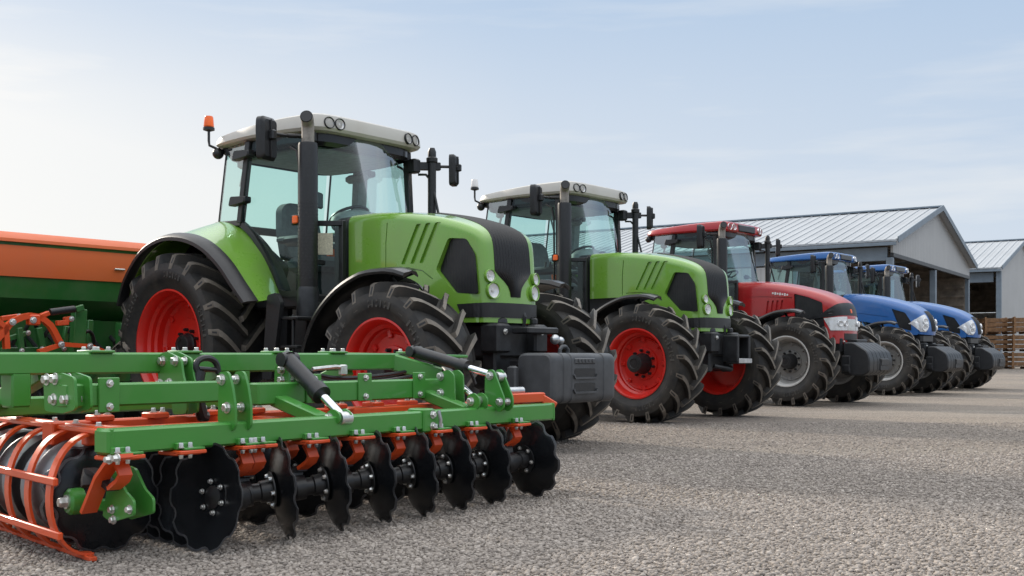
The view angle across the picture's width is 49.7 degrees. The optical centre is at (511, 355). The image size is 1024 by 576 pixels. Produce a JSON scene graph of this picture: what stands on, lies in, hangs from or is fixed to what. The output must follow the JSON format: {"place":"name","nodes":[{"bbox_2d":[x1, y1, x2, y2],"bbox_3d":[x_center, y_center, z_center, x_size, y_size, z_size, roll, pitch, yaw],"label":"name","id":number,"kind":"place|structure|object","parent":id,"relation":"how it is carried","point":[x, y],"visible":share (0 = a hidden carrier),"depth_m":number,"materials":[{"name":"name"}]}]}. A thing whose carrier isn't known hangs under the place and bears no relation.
{"place":"outdoors","nodes":[
{"label":"outdoors","id":0,"kind":"place"},
{"bbox_2d":[0,367,1023,575],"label":"ground","id":1,"kind":"structure","parent":0,"point":[998,397],"depth_m":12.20,"materials":[{"name":"grey gravel"}]},
{"bbox_2d":[0,231,145,430],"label":"seed drill","id":2,"kind":"object","parent":1,"relation":"on","point":[59,293],"visible":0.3,"depth_m":11.67,"materials":[{"name":"metal"}]},
{"bbox_2d":[0,345,559,561],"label":"disc harrow","id":3,"kind":"object","parent":1,"relation":"on","point":[202,476],"visible":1,"depth_m":5.17,"materials":[{"name":"metal"}]},
{"bbox_2d":[116,110,616,440],"bbox_3d":[-1.419,-0.829,11.193,5.298,3.372,2.690,0,0,40],"label":"tractor","id":4,"kind":"object","parent":1,"relation":"on","point":[362,279],"visible":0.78,"depth_m":10.52,"materials":[{"name":"metal"}]},
{"bbox_2d":[471,179,781,422],"bbox_3d":[1.067,-0.863,15.915,4.928,3.439,2.744,0,0,40],"label":"tractor","id":5,"kind":"object","parent":1,"relation":"on","point":[688,336],"visible":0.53,"depth_m":14.71,"materials":[{"name":"metal"}]},
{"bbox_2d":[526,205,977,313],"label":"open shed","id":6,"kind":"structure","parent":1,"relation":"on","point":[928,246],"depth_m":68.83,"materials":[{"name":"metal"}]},
{"bbox_2d":[638,221,891,405],"bbox_3d":[4.256,-0.795,20.509,5.330,3.304,2.757,0,0,40],"label":"tractor","id":7,"kind":"object","parent":1,"relation":"on","point":[831,348],"visible":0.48,"depth_m":19.12,"materials":[{"name":"metal"}]},
{"bbox_2d":[770,252,962,394],"bbox_3d":[7.614,-0.755,25.545,5.200,3.223,2.690,0,0,40],"label":"tractor","id":8,"kind":"object","parent":1,"relation":"on","point":[926,356],"visible":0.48,"depth_m":24.27,"materials":[{"name":"metal"}]},
{"bbox_2d":[834,264,1004,389],"bbox_3d":[10.074,-0.755,28.995,5.200,3.223,2.690,0,0,40],"label":"tractor","id":9,"kind":"object","parent":1,"relation":"on","point":[982,356],"visible":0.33,"depth_m":27.77,"materials":[{"name":"metal"}]},
{"bbox_2d":[965,238,1023,361],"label":"open shed","id":10,"kind":"structure","parent":1,"relation":"on","point":[996,279],"depth_m":92.12,"materials":[{"name":"metal"}]},
{"bbox_2d":[1003,352,1011,367],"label":"wooden crate","id":11,"kind":"object","parent":1,"relation":"on","point":[1006,359],"visible":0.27,"depth_m":72.15,"materials":[{"name":"brown wood"}]},
{"bbox_2d":[983,334,1008,350],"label":"wooden crate","id":12,"kind":"object","parent":11,"relation":"on","point":[997,340],"visible":0.4,"depth_m":72.20,"materials":[{"name":"brown wood"}]},
{"bbox_2d":[976,317,1012,333],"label":"wooden crate","id":13,"kind":"object","parent":12,"relation":"on","point":[993,325],"visible":0.59,"depth_m":72.20,"materials":[{"name":"brown wood"}]},
{"bbox_2d":[1005,352,1023,368],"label":"wooden crate","id":14,"kind":"object","parent":1,"relation":"on","point":[1012,364],"visible":0.91,"depth_m":71.36,"materials":[{"name":"brown wood"}]},
{"bbox_2d":[1005,334,1023,350],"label":"wooden crate","id":15,"kind":"object","parent":14,"relation":"on","point":[1013,341],"visible":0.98,"depth_m":71.31,"materials":[{"name":"brown wood"}]},
{"bbox_2d":[1005,317,1023,333],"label":"wooden crate","id":16,"kind":"object","parent":15,"relation":"on","point":[1017,324],"visible":1,"depth_m":71.27,"materials":[{"name":"brown wood"}]},
{"bbox_2d":[0,0,1023,312],"label":"sky","id":17,"kind":"structure","parent":0,"point":[695,111],"materials":[{"name":"blue"}]}
]}

